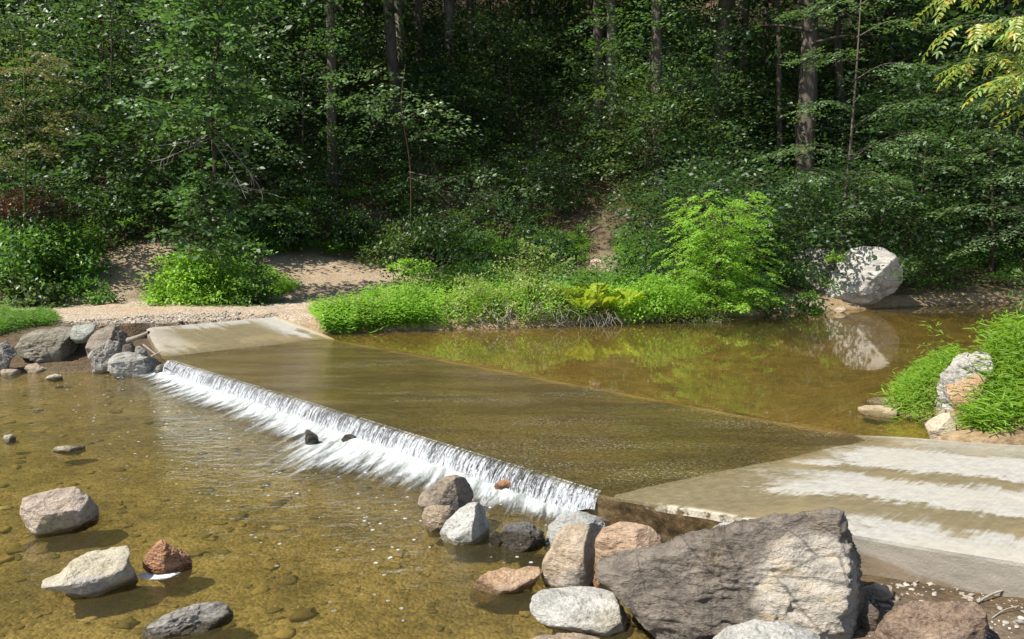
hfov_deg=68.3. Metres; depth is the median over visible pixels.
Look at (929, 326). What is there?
sprig
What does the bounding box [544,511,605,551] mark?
rock
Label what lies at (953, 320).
water
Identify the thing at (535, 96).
sapling
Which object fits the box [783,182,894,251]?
sapling
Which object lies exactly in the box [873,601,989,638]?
boulder
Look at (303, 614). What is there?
stream bed cobbles
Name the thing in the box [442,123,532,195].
sapling
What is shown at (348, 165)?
sapling
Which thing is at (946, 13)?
sapling
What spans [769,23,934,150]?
sapling
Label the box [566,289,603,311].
fern
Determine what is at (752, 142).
sapling
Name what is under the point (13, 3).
sapling
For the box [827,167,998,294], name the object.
sapling
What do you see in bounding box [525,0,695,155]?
tall tree
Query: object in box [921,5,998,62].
sapling
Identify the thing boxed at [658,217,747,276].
bush
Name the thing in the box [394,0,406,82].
tall tree
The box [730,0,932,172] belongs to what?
tall tree
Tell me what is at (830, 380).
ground
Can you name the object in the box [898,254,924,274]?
bush
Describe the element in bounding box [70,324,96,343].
rock
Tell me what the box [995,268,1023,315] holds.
bush
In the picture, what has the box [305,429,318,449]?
rock
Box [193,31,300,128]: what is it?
sapling
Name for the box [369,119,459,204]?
sapling
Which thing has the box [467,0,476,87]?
tall tree
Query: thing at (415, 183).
bush
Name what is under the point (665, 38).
sapling
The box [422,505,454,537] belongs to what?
rock
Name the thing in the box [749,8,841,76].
sapling
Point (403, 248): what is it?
bush
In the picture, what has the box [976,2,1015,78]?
sapling
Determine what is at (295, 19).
sapling
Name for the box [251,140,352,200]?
bush
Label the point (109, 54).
tall tree
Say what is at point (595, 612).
rock
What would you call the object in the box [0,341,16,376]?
rock
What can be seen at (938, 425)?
rock
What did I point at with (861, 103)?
sapling
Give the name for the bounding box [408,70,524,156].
sapling
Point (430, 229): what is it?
bush
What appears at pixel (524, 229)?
bush
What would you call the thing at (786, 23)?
sapling
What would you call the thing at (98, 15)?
sapling
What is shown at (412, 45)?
sapling
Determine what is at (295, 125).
sapling
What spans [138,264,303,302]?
grass
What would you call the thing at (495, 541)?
rock
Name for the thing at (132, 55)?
sapling
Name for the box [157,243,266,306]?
bush
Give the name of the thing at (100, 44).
sapling
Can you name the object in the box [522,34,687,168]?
sapling
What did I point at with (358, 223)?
bush
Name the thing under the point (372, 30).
sapling
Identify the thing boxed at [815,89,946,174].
sapling
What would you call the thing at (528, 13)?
tall tree
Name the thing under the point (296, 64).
sapling
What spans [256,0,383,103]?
sapling
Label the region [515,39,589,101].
sapling
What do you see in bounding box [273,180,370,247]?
bush
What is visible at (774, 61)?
sapling
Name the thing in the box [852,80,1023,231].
sapling
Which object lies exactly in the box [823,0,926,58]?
sapling
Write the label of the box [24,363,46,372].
rock
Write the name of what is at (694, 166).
sapling
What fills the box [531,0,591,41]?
sapling
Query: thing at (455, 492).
boulder
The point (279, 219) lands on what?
bush
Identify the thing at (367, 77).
understorey maple
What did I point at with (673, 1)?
sapling
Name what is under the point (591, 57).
sapling
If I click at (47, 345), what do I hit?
boulder
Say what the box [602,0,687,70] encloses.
sapling
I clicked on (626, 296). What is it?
fern
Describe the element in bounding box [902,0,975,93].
tall tree
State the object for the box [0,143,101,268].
sapling
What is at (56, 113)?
rusty sapling
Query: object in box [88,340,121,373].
rock
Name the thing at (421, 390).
water
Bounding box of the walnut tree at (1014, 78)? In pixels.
[910,0,1023,134]
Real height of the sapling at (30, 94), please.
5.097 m
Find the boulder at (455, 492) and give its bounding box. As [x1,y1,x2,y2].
[418,474,473,511]
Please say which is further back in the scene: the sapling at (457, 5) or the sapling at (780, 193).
the sapling at (457, 5)
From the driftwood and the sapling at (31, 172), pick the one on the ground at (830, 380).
the sapling at (31, 172)
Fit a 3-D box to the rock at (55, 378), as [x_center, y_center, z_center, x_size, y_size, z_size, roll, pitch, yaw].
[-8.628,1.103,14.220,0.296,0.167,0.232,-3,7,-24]
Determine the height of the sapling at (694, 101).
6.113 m
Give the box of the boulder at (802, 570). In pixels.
[594,507,868,638]
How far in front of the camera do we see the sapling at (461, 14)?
50.26 m
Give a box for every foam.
[30,368,587,620]
[137,572,174,578]
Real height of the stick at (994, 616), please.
0.075 m
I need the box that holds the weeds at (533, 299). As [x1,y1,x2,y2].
[424,275,759,325]
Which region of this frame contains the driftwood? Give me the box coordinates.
[126,331,149,342]
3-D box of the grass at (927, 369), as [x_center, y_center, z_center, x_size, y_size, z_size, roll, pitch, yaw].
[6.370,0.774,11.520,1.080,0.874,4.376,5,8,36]
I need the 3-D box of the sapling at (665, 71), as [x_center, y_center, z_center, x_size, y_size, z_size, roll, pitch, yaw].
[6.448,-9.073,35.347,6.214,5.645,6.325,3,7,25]
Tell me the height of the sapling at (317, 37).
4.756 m
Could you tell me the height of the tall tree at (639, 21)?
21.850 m
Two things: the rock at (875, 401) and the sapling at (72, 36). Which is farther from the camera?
the sapling at (72, 36)
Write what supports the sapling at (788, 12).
on the ground at (830, 380)
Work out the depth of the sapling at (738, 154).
29.72 m
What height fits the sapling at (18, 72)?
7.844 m
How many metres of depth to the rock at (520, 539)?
6.65 m
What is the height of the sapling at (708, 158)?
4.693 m
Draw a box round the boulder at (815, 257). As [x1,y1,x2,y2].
[777,247,843,291]
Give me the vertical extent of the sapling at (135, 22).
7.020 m
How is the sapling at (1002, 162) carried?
on the ground at (830, 380)
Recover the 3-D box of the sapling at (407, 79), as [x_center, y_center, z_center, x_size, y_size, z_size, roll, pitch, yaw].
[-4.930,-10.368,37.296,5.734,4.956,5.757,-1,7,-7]
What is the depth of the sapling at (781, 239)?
23.91 m
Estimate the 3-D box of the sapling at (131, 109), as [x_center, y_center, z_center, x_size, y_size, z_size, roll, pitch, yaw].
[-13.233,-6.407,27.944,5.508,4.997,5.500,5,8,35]
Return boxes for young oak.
[103,0,305,293]
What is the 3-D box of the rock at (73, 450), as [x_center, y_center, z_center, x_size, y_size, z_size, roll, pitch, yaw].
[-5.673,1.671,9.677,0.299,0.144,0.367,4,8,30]
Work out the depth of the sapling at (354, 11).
46.60 m
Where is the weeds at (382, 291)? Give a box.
[311,268,440,331]
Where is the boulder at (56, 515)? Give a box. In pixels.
[19,487,98,542]
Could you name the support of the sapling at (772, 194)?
on the ground at (830, 380)
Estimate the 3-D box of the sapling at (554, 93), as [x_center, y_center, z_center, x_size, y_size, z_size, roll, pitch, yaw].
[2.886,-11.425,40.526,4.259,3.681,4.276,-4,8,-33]
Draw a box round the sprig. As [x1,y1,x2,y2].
[915,320,950,369]
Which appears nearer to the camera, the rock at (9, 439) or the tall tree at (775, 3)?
the rock at (9, 439)
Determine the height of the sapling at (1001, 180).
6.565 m
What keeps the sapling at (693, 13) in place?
on the ground at (830, 380)
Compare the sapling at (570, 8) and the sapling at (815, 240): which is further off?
the sapling at (570, 8)
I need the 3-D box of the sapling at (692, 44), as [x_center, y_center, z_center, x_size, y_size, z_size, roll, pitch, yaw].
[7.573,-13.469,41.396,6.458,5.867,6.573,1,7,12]
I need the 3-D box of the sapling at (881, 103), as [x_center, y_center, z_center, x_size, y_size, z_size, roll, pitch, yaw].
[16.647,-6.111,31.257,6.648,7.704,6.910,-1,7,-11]
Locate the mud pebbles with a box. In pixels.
[868,582,1023,637]
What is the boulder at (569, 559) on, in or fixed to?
on the ground at (830, 380)
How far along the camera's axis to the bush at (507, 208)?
31.09 m
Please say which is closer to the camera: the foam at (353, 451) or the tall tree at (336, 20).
the foam at (353, 451)
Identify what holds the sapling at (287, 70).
on the ground at (830, 380)
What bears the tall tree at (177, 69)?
on the ground at (830, 380)
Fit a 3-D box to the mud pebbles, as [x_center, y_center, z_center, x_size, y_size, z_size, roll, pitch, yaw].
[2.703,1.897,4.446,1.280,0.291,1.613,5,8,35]
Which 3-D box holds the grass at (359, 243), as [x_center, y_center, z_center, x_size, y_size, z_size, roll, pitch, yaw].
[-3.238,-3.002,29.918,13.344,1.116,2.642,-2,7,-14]
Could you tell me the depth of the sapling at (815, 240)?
25.37 m
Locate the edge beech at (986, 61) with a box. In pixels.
[900,0,1023,262]
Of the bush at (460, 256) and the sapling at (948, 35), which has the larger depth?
the sapling at (948, 35)
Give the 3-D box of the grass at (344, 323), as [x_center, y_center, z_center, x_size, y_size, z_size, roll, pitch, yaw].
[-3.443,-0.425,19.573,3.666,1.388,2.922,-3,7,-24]
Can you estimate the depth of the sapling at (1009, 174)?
33.15 m
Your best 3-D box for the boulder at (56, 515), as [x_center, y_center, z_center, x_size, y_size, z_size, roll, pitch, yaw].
[-4.286,1.846,7.160,0.638,0.502,0.539,-3,7,-26]
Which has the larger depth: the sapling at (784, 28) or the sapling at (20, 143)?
the sapling at (784, 28)
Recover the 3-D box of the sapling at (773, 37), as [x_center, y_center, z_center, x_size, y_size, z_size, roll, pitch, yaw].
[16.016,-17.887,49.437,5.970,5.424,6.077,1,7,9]
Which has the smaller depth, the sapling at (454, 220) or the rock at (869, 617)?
the rock at (869, 617)
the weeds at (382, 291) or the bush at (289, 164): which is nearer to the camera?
the weeds at (382, 291)
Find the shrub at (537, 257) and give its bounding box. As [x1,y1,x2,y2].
[481,236,579,305]
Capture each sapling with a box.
[0,0,94,84]
[0,0,117,100]
[0,0,234,173]
[0,0,237,188]
[0,6,85,159]
[0,8,118,141]
[0,12,92,183]
[0,16,65,147]
[0,17,64,77]
[0,32,35,137]
[0,32,106,282]
[0,81,108,195]
[0,107,80,208]
[0,114,37,187]
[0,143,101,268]
[0,148,90,228]
[0,161,121,256]
[0,177,43,226]
[1,0,127,99]
[2,0,169,106]
[15,1,187,65]
[16,0,167,88]
[19,11,164,129]
[25,0,200,127]
[36,126,170,203]
[39,0,146,80]
[45,0,295,160]
[48,0,271,97]
[49,91,236,247]
[67,74,242,200]
[106,0,326,166]
[113,99,280,213]
[123,0,305,98]
[132,16,334,204]
[141,92,264,191]
[143,0,335,74]
[146,45,291,140]
[151,7,275,85]
[162,0,365,111]
[173,1,312,51]
[191,0,322,76]
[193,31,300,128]
[216,0,384,192]
[239,62,341,154]
[256,0,320,42]
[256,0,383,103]
[274,2,358,81]
[291,45,410,134]
[304,0,358,35]
[304,140,381,200]
[311,86,405,168]
[313,0,414,51]
[314,89,438,185]
[319,12,410,81]
[321,59,409,125]
[348,0,413,34]
[361,55,471,147]
[362,12,440,74]
[369,51,485,130]
[369,56,437,106]
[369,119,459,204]
[370,73,491,179]
[396,20,475,91]
[400,22,510,119]
[402,0,466,22]
[405,0,463,56]
[405,0,466,35]
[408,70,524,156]
[413,204,477,255]
[422,0,555,63]
[430,0,481,23]
[434,52,538,137]
[438,9,547,109]
[440,1,611,149]
[442,1,500,42]
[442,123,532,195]
[443,155,522,219]
[454,0,589,91]
[455,0,514,31]
[463,95,550,171]
[473,0,562,39]
[480,14,590,122]
[481,136,575,213]
[489,0,585,33]
[490,0,590,48]
[499,155,593,226]
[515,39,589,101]
[519,0,605,79]
[520,0,663,89]
[521,74,604,133]
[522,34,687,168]
[525,129,620,211]
[527,106,633,188]
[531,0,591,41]
[547,0,633,54]
[551,0,745,191]
[551,36,632,100]
[566,0,711,65]
[567,70,747,218]
[581,176,713,276]
[597,60,718,176]
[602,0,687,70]
[604,19,700,105]
[604,48,775,164]
[612,1,792,147]
[615,143,778,264]
[617,0,741,44]
[618,65,762,201]
[619,7,705,87]
[628,170,785,289]
[632,0,696,29]
[638,147,777,249]
[649,184,791,275]
[650,4,717,73]
[660,193,796,293]
[662,0,707,33]
[662,39,757,119]
[663,21,738,87]
[664,0,741,39]
[667,134,785,228]
[670,55,783,138]
[677,117,782,189]
[680,155,825,276]
[686,0,824,83]
[688,63,797,173]
[690,21,749,71]
[694,92,777,169]
[710,26,764,62]
[712,161,818,249]
[730,46,826,131]
[732,7,800,73]
[732,31,799,104]
[732,59,827,154]
[738,0,829,36]
[743,163,851,242]
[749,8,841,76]
[750,0,822,56]
[753,189,864,280]
[754,102,875,201]
[761,149,951,280]
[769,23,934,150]
[772,24,869,84]
[775,77,920,189]
[779,151,897,238]
[783,0,851,48]
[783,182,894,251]
[784,97,874,168]
[788,59,883,130]
[798,15,929,120]
[801,154,936,249]
[812,52,989,225]
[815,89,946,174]
[815,169,952,268]
[817,44,881,116]
[818,28,868,76]
[822,68,1023,243]
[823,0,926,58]
[826,76,903,147]
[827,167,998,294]
[837,0,1023,193]
[843,0,884,31]
[851,1,989,91]
[852,0,967,87]
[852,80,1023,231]
[853,31,1023,274]
[853,122,1016,271]
[870,41,1023,258]
[872,0,1020,74]
[875,47,987,127]
[879,27,948,69]
[880,115,965,169]
[905,58,1023,205]
[914,1,1022,93]
[918,38,1021,162]
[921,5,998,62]
[921,118,1023,228]
[926,82,1022,163]
[927,75,1023,255]
[929,111,1023,234]
[932,5,1022,128]
[945,38,1017,116]
[970,0,1023,133]
[970,100,1023,210]
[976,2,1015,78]
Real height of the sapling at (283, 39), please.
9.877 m
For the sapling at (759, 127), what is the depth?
38.24 m
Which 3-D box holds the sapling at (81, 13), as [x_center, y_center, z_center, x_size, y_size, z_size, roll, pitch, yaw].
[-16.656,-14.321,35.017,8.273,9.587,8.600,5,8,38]
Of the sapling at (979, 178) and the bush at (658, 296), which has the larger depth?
the sapling at (979, 178)
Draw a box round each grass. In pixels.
[0,304,64,332]
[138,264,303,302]
[252,231,589,255]
[303,276,450,333]
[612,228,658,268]
[869,340,969,424]
[947,304,1023,433]
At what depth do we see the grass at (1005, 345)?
9.24 m
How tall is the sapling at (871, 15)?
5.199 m
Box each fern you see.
[547,286,583,304]
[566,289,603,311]
[576,282,614,293]
[587,292,625,310]
[598,288,640,312]
[615,290,648,308]
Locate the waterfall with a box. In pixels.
[162,360,599,514]
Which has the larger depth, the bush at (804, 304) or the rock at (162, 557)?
the bush at (804, 304)
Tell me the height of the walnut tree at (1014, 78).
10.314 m
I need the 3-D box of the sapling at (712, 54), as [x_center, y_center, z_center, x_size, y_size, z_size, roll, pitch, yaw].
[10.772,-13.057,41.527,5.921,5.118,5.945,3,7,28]
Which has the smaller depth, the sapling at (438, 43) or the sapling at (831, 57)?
the sapling at (438, 43)
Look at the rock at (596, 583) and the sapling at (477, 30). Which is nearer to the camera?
the rock at (596, 583)
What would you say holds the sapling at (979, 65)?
on the ground at (830, 380)
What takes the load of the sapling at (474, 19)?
on the ground at (830, 380)
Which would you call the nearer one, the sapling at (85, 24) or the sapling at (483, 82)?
the sapling at (85, 24)
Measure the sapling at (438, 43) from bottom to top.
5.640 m
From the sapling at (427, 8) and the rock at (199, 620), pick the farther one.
the sapling at (427, 8)
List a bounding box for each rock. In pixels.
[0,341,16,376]
[0,367,20,377]
[3,434,15,444]
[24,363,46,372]
[41,545,137,609]
[45,374,62,382]
[52,445,85,455]
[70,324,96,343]
[85,324,132,356]
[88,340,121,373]
[107,351,161,379]
[122,343,134,352]
[135,345,147,356]
[140,601,233,638]
[142,539,191,584]
[154,364,165,375]
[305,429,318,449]
[341,434,356,441]
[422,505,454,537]
[440,502,489,554]
[469,566,540,603]
[488,531,502,549]
[494,479,516,489]
[500,522,545,558]
[529,586,627,638]
[532,632,599,638]
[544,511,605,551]
[592,571,602,587]
[713,522,731,527]
[713,619,820,638]
[834,306,846,312]
[857,405,897,421]
[860,604,879,631]
[861,397,890,404]
[864,583,893,600]
[925,412,956,438]
[945,375,985,414]
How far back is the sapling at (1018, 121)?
33.87 m
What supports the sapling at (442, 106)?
on the ground at (830, 380)
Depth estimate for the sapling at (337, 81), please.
30.37 m
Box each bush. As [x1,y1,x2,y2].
[0,181,79,221]
[0,204,113,306]
[0,274,75,308]
[1,216,122,289]
[45,275,125,305]
[77,173,179,236]
[125,244,222,306]
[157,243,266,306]
[196,200,284,249]
[210,262,288,306]
[242,208,317,250]
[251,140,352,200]
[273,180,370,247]
[324,202,399,253]
[348,218,437,271]
[363,172,464,231]
[385,203,480,265]
[385,257,438,277]
[430,233,512,273]
[433,269,520,328]
[457,190,547,244]
[466,240,548,277]
[478,266,581,326]
[495,219,598,265]
[553,300,622,329]
[609,269,687,323]
[610,258,670,285]
[628,302,734,335]
[649,278,719,320]
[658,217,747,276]
[724,286,811,315]
[790,287,826,312]
[823,248,847,262]
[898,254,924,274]
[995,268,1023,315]
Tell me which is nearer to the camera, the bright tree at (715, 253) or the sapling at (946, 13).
the bright tree at (715, 253)
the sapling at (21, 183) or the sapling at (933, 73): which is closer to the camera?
the sapling at (21, 183)
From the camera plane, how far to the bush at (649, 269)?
25.36 m
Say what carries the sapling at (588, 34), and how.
on the ground at (830, 380)
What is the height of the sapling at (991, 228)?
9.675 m
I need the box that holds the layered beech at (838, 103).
[752,0,1001,253]
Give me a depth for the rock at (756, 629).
4.29 m
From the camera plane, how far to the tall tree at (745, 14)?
37.95 m
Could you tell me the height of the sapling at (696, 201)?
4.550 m
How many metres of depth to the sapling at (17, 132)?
29.06 m
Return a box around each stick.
[975,590,1003,603]
[991,605,1018,618]
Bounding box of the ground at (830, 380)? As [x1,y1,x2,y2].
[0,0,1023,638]
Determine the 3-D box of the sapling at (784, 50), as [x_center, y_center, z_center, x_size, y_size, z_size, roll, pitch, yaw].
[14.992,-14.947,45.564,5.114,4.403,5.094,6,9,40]
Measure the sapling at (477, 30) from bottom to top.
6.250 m
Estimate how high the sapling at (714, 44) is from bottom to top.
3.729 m
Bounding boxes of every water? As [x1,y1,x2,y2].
[0,372,609,596]
[151,339,864,495]
[605,303,1023,338]
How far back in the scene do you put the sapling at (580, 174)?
33.95 m
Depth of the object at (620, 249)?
30.58 m
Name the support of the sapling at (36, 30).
on the ground at (830, 380)
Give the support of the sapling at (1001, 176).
on the ground at (830, 380)
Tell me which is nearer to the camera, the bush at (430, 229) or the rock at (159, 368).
the rock at (159, 368)
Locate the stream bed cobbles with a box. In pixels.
[0,385,643,638]
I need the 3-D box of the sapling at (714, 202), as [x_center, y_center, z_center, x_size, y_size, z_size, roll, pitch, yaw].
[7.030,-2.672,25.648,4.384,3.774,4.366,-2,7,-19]
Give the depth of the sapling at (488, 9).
57.28 m
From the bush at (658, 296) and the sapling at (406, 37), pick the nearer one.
the bush at (658, 296)
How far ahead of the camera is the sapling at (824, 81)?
44.40 m
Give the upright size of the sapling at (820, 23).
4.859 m
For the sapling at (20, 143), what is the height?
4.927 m
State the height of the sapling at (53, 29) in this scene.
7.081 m
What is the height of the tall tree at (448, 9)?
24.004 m
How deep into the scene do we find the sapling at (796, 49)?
48.08 m
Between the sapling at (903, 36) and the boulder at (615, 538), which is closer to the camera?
the boulder at (615, 538)
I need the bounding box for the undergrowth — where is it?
[0,0,1023,301]
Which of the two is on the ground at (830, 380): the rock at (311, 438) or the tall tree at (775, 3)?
the tall tree at (775, 3)
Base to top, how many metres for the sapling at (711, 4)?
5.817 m
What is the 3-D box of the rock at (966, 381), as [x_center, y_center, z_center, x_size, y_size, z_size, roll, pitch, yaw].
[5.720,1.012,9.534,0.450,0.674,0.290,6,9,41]
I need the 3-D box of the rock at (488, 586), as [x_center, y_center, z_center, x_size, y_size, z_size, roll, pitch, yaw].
[-0.054,2.088,5.957,0.564,0.258,0.340,0,7,0]
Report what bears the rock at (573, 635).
on the ground at (830, 380)
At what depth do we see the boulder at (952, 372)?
9.89 m
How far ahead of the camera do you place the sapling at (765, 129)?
36.96 m
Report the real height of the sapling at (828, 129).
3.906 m
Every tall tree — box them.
[17,0,32,136]
[100,0,118,116]
[166,1,180,128]
[255,0,449,197]
[293,0,432,155]
[325,0,342,62]
[357,0,372,59]
[370,0,376,38]
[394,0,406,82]
[414,0,424,90]
[443,0,455,83]
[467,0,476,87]
[507,0,670,158]
[513,0,531,76]
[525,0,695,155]
[540,0,547,73]
[595,0,686,197]
[636,2,641,85]
[669,0,847,195]
[675,0,797,161]
[676,0,683,64]
[685,0,784,159]
[693,0,935,220]
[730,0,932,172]
[764,1,772,112]
[819,0,1013,195]
[823,0,899,131]
[858,2,870,88]
[873,0,1023,79]
[887,0,1021,193]
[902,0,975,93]
[904,3,912,123]
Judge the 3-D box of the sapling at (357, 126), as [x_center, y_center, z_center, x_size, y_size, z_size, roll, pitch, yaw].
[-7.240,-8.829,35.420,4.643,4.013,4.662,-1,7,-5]
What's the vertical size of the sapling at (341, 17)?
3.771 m
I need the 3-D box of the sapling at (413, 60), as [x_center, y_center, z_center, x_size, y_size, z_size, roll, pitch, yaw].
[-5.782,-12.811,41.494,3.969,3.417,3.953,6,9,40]
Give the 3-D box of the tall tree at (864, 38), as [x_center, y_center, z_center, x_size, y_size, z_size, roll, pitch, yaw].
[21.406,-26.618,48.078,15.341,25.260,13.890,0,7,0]
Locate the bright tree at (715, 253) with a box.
[641,189,789,317]
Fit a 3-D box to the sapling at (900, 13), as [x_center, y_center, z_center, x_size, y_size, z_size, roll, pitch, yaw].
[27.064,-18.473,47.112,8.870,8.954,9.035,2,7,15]
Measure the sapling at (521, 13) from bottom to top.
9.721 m
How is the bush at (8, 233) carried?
on the ground at (830, 380)
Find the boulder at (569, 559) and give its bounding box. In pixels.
[541,522,594,588]
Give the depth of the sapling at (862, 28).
43.35 m
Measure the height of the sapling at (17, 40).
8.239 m
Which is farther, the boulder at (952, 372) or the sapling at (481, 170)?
the sapling at (481, 170)
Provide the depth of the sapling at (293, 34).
36.93 m
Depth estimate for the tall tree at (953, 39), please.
34.17 m
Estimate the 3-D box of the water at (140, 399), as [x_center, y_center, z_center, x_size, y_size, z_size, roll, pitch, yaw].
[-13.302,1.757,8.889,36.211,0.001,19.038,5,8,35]
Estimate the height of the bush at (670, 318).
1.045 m
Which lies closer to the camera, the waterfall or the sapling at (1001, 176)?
the waterfall
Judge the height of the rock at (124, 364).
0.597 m
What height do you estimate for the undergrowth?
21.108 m
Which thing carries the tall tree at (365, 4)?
on the ground at (830, 380)
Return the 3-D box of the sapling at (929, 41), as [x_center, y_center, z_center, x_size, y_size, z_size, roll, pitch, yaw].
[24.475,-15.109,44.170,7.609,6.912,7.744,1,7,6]
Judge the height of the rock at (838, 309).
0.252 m
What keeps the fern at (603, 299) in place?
on the ground at (830, 380)
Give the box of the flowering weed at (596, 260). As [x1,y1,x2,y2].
[590,259,602,292]
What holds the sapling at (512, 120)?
on the ground at (830, 380)
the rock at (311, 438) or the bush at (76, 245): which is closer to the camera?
the rock at (311, 438)
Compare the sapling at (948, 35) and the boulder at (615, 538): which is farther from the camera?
the sapling at (948, 35)
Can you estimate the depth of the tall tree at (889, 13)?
42.46 m
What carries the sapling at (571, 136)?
on the ground at (830, 380)
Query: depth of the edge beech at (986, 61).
24.19 m
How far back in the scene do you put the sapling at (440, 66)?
38.64 m
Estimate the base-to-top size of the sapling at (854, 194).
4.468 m
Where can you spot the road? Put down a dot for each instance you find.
(950, 514)
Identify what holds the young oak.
on the ground at (830, 380)
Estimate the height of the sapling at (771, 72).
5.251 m
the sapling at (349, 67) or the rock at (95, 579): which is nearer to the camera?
the rock at (95, 579)
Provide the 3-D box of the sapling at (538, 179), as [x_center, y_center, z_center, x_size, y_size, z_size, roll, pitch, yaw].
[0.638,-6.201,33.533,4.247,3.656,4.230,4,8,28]
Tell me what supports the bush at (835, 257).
on the ground at (830, 380)
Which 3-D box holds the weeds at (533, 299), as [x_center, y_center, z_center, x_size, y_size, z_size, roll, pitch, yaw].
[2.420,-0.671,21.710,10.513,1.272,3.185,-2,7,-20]
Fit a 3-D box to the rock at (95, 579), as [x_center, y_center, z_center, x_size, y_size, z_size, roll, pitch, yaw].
[-3.321,2.046,5.954,0.659,0.399,0.511,-3,7,-26]
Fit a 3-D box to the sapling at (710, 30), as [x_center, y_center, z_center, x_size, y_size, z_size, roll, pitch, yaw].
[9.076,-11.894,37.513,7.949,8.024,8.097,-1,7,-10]
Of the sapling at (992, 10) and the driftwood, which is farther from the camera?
the sapling at (992, 10)
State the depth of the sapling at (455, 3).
51.83 m
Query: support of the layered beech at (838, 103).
on the ground at (830, 380)
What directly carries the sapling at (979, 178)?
on the ground at (830, 380)
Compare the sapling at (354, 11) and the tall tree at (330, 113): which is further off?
the sapling at (354, 11)
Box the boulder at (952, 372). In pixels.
[935,351,993,410]
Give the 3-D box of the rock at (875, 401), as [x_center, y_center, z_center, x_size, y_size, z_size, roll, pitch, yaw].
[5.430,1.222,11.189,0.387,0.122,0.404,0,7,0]
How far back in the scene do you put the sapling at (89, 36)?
35.61 m
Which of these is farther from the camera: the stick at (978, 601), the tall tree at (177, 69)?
the tall tree at (177, 69)
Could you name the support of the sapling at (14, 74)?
on the ground at (830, 380)
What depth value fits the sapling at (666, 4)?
52.75 m
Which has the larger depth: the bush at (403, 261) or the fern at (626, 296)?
the bush at (403, 261)
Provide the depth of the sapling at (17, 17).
30.55 m
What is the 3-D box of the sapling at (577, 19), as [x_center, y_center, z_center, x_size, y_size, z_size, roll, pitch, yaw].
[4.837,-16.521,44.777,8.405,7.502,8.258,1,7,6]
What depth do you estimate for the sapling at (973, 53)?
41.50 m
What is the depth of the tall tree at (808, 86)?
33.16 m
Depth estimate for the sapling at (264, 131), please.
28.52 m
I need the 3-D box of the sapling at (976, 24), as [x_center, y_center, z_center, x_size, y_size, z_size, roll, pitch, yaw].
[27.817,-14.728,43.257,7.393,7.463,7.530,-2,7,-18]
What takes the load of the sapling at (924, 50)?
on the ground at (830, 380)
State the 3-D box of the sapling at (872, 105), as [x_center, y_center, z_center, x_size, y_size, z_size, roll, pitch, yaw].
[16.643,-7.586,33.045,7.732,7.805,7.876,4,8,30]
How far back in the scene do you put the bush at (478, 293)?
19.88 m
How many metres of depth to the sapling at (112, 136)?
25.88 m
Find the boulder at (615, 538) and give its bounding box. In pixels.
[595,522,662,563]
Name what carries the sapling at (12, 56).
on the ground at (830, 380)
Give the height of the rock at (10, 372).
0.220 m
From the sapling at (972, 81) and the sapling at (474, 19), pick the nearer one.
the sapling at (972, 81)
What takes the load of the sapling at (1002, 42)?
on the ground at (830, 380)
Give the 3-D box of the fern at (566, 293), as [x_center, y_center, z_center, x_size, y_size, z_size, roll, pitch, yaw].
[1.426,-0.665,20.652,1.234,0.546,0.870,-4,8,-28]
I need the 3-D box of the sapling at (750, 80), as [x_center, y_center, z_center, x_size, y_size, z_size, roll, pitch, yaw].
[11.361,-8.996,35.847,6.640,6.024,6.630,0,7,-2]
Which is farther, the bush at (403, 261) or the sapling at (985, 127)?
the sapling at (985, 127)
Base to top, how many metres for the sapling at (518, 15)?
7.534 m
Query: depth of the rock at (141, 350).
14.85 m
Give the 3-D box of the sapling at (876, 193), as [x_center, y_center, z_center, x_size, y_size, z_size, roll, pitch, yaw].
[11.834,-3.172,25.964,5.938,5.112,5.914,-4,8,-30]
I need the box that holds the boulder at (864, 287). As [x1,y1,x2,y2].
[825,246,902,305]
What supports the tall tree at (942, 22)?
on the ground at (830, 380)
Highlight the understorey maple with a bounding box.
[319,63,553,256]
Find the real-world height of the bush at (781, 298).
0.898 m
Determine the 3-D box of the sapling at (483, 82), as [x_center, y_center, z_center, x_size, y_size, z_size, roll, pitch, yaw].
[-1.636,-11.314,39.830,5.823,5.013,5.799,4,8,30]
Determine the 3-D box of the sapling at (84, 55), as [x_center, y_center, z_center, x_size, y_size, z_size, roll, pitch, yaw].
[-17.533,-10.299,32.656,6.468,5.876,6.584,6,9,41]
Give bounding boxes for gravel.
[59,311,254,328]
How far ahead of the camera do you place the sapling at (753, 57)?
51.64 m
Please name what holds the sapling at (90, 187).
on the ground at (830, 380)
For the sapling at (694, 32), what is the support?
on the ground at (830, 380)
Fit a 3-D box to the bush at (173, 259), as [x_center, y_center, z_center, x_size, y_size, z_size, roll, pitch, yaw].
[-10.076,-1.265,22.782,2.827,1.998,2.612,0,7,0]
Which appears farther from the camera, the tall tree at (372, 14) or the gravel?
the tall tree at (372, 14)
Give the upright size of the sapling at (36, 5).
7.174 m
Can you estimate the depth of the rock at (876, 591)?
5.16 m
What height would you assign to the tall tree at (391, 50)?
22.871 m
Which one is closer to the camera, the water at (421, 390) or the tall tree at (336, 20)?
the water at (421, 390)
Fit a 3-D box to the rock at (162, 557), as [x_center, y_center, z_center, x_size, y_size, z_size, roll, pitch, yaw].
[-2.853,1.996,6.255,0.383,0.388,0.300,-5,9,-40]
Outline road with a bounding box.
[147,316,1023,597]
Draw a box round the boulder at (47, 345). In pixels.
[15,326,77,363]
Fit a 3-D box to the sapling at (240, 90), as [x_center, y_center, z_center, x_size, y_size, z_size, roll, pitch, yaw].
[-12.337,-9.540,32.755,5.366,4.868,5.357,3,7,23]
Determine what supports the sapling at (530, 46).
on the ground at (830, 380)
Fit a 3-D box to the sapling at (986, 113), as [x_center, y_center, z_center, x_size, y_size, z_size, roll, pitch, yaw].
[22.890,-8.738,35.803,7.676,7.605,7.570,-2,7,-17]
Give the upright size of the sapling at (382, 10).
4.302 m

